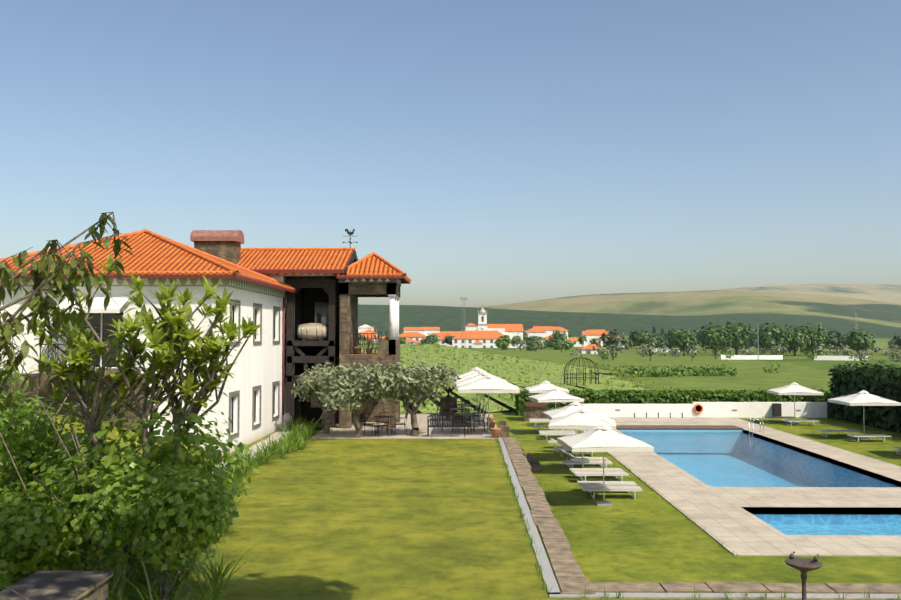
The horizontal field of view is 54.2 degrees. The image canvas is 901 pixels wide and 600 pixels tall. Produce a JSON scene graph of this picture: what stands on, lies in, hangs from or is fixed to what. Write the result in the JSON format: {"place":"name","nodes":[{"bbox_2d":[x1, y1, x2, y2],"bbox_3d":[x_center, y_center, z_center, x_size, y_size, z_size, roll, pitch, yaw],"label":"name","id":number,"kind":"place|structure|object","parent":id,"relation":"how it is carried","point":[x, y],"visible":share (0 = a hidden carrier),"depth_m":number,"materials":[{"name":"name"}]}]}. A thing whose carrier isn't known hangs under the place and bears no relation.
{"place":"outdoors","nodes":[
{"label":"outdoors","id":0,"kind":"place"},
{"bbox_2d":[185,413,300,498],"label":"flowering plants","id":1,"kind":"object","parent":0,"point":[286,418],"depth_m":36.33,"materials":[{"name":"plant"}]},
{"bbox_2d":[0,399,580,599],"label":"lawn","id":2,"kind":"structure","parent":0,"point":[382,519],"depth_m":18.84,"materials":[{"name":"green plant"}]},
{"bbox_2d":[0,571,113,599],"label":"stone block","id":3,"kind":"structure","parent":2,"relation":"on","point":[65,585],"depth_m":10.98,"materials":[{"name":"stone"}]},
{"bbox_2d":[0,212,134,429],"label":"cherry branch","id":4,"kind":"object","parent":2,"relation":"on","point":[58,267],"visible":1,"depth_m":8.59,"materials":[{"name":"green plant"}]},
{"bbox_2d":[0,349,258,599],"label":"shrubs","id":5,"kind":"object","parent":2,"relation":"on","point":[79,498],"visible":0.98,"depth_m":14.05,"materials":[{"name":"green plant"}]},
{"bbox_2d":[19,253,263,576],"bbox_3d":[-5.333,1.996,15.424,4.121,5.566,2.864,-1,-2,18],"label":"loquat tree","id":6,"kind":"object","parent":2,"relation":"on","point":[170,339],"visible":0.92,"depth_m":15.11,"materials":[{"name":"green plant"}]},
{"bbox_2d":[0,229,295,455],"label":"house","id":7,"kind":"structure","parent":2,"relation":"on","point":[251,406],"depth_m":30.59,"materials":[{"name":"white paint"}]},
{"bbox_2d":[3,413,321,599],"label":"ornamental grass","id":8,"kind":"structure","parent":2,"relation":"on","point":[305,431],"depth_m":14.49,"materials":[{"name":"green plant"}]},
{"bbox_2d":[190,230,357,413],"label":"house wing","id":9,"kind":"structure","parent":2,"relation":"on","point":[280,264],"depth_m":39.97,"materials":[{"name":"orange tile"}]},
{"bbox_2d":[343,229,357,243],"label":"weathervane","id":10,"kind":"object","parent":9,"relation":"on","point":[350,233],"visible":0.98,"depth_m":42.37,"materials":[{"name":"grey metal"}]},
{"bbox_2d":[286,276,339,429],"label":"wooden balcony","id":11,"kind":"structure","parent":2,"relation":"on","point":[313,299],"depth_m":39.80,"materials":[{"name":"black wood"}]},
{"bbox_2d":[297,323,328,340],"bbox_3d":[-6.237,1.447,40.097,1.380,0.800,0.800,0,-2,1],"label":"barrel","id":12,"kind":"object","parent":11,"relation":"on","point":[312,331],"visible":0.94,"depth_m":39.79,"materials":[{"name":"brown wood"}]},
{"bbox_2d":[310,414,499,438],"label":"patio","id":13,"kind":"structure","parent":0,"point":[336,432],"depth_m":37.92,"materials":[{"name":"beige stone"}]},
{"bbox_2d":[335,252,411,427],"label":"tower","id":14,"kind":"structure","parent":13,"relation":"on","point":[373,274],"depth_m":39.49,"materials":[{"name":"brown stone"}]},
{"bbox_2d":[291,360,461,437],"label":"olive trees","id":15,"kind":"object","parent":13,"relation":"on","point":[343,384],"visible":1,"depth_m":35.61,"materials":[{"name":"green plant"}]},
{"bbox_2d":[356,332,485,436],"bbox_3d":[-1.342,3.606,40.146,5.967,4.331,8.990,0,-2,1],"label":"iron furniture","id":16,"kind":"object","parent":13,"relation":"on","point":[458,415],"visible":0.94,"depth_m":37.18,"materials":[{"name":"grey metal"}]},
{"bbox_2d":[352,347,501,437],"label":"flower pots","id":17,"kind":"object","parent":13,"relation":"on","point":[495,432],"visible":0.77,"depth_m":38.41,"materials":[{"name":"ceramic"}]},
{"bbox_2d":[0,0,900,306],"label":"sky","id":18,"kind":"structure","parent":0,"point":[491,152],"materials":[{"name":"blue"}]},
{"bbox_2d":[358,284,900,412],"bbox_3d":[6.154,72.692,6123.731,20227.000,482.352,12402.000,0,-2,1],"label":"terrain","id":19,"kind":"structure","parent":0,"point":[836,307],"depth_m":1947.10,"materials":[{"name":"green plant"}]},
{"bbox_2d":[477,305,504,334],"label":"church tower","id":20,"kind":"structure","parent":19,"relation":"on","point":[482,324],"depth_m":477.37,"materials":[{"name":"white paint"}]},
{"bbox_2d":[358,340,677,412],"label":"vineyard","id":21,"kind":"object","parent":19,"relation":"on","point":[521,373],"visible":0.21,"depth_m":98.06,"materials":[{"name":"green plant"}]},
{"bbox_2d":[564,357,598,388],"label":"gazebo","id":22,"kind":"object","parent":19,"relation":"on","point":[576,373],"visible":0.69,"depth_m":79.54,"materials":[{"name":"grey metal"}]},
{"bbox_2d":[358,323,867,360],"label":"village","id":23,"kind":"object","parent":19,"relation":"on","point":[475,338],"visible":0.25,"depth_m":461.62,"materials":[{"name":"white paint"}]},
{"bbox_2d":[376,297,857,360],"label":"utility poles","id":24,"kind":"object","parent":19,"relation":"on","point":[463,298],"visible":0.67,"depth_m":298.90,"materials":[{"name":"grey metal"}]},
{"bbox_2d":[358,318,900,400],"bbox_3d":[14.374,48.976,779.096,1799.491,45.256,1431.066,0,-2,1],"label":"trees","id":25,"kind":"object","parent":19,"relation":"on","point":[680,341],"visible":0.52,"depth_m":288.48,"materials":[{"name":"green plant"}]},
{"bbox_2d":[498,413,900,583],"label":"pool lawn","id":26,"kind":"structure","parent":0,"point":[647,535],"depth_m":24.77,"materials":[{"name":"green plant"}]},
{"bbox_2d":[440,396,548,471],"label":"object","id":27,"kind":"object","parent":26,"relation":"on","point":[533,413],"visible":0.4,"depth_m":46.00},
{"bbox_2d":[445,387,454,396],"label":"potted plant","id":28,"kind":"object","parent":27,"relation":"on","point":[448,390],"visible":0.73,"depth_m":46.29,"materials":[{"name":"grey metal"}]},
{"bbox_2d":[525,402,545,406],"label":"bbq top","id":29,"kind":"object","parent":27,"relation":"on","point":[535,404],"visible":0.93,"depth_m":57.27,"materials":[{"name":"brown ceramic"}]},
{"bbox_2d":[513,388,831,415],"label":"hedge","id":30,"kind":"object","parent":26,"relation":"on","point":[659,396],"visible":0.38,"depth_m":61.02,"materials":[{"name":"green plant"}]},
{"bbox_2d":[452,367,900,505],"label":"patio umbrellas","id":31,"kind":"object","parent":26,"relation":"on","point":[602,435],"visible":0.94,"depth_m":36.36,"materials":[{"name":"fabric"}]},
{"bbox_2d":[495,438,900,599],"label":"grass tufts","id":32,"kind":"object","parent":26,"relation":"on","point":[521,518],"visible":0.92,"depth_m":16.50,"materials":[{"name":"green plant"}]},
{"bbox_2d":[582,401,834,417],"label":"wall","id":33,"kind":"structure","parent":26,"relation":"on","point":[764,409],"depth_m":59.76,"materials":[{"name":"grey paint"}]},
{"bbox_2d":[694,404,702,413],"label":"lifebuoy","id":34,"kind":"object","parent":33,"relation":"attached to","point":[698,408],"visible":1,"depth_m":59.66,"materials":[{"name":"orange plastic"}]},
{"bbox_2d":[529,417,900,499],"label":"sun loungers","id":35,"kind":"object","parent":26,"relation":"on","point":[629,487],"visible":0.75,"depth_m":36.10,"materials":[{"name":"grey plastic"}]},
{"bbox_2d":[574,417,900,556],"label":"pool deck","id":36,"kind":"structure","parent":26,"relation":"on","point":[724,518],"depth_m":29.60,"materials":[{"name":"beige stone"}]},
{"bbox_2d":[614,425,742,429],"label":"pool cover","id":37,"kind":"object","parent":36,"relation":"on","point":[675,427],"visible":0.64,"depth_m":52.52,"materials":[{"name":"beige"}]},
{"bbox_2d":[634,403,781,417],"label":"wall vent","id":38,"kind":"object","parent":36,"relation":"on","point":[776,410],"visible":0.98,"depth_m":59.21,"materials":[{"name":"grey metal"}]},
{"bbox_2d":[749,418,763,447],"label":"ladder","id":39,"kind":"object","parent":36,"relation":"in","point":[752,426],"visible":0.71,"depth_m":49.97,"materials":[{"name":"silver metal"}]},
{"bbox_2d":[658,429,900,486],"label":"pool basin","id":40,"kind":"object","parent":36,"relation":"in","point":[774,476],"visible":0.14,"depth_m":43.68,"materials":[{"name":"tile"}]},
{"bbox_2d":[618,430,742,452],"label":"pool wall","id":41,"kind":"structure","parent":40,"relation":"on","point":[665,451],"depth_m":52.07,"materials":[{"name":"tile"}]},
{"bbox_2d":[741,507,900,534],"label":"kid basin","id":42,"kind":"object","parent":36,"relation":"in","point":[851,526],"visible":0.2,"depth_m":28.21,"materials":[{"name":"tile"}]},
{"bbox_2d":[828,362,900,432],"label":"hedge","id":43,"kind":"object","parent":26,"relation":"on","point":[880,381],"visible":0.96,"depth_m":54.06,"materials":[{"name":"green plant"}]},
{"bbox_2d":[581,590,900,599],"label":"lawn","id":44,"kind":"structure","parent":0,"point":[713,599],"depth_m":13.77,"materials":[{"name":"green plant"}]},
{"bbox_2d":[784,551,822,599],"bbox_3d":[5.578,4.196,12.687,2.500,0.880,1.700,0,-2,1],"label":"bird bath","id":45,"kind":"object","parent":44,"relation":"on","point":[803,566],"visible":1,"depth_m":13.03,"materials":[{"name":"grey stone"}]},
{"bbox_2d":[620,431,900,534],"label":"water","id":46,"kind":"structure","parent":0,"point":[710,442],"depth_m":38.58,"materials":[{"name":"blue liquid"}]},
{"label":"retaining wall","id":47,"kind":"object","parent":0,"visible":0},
{"bbox_2d":[497,437,900,598],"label":"paved path","id":48,"kind":"structure","parent":47,"relation":"on","point":[572,580],"depth_m":14.53,"materials":[{"name":"stone"}]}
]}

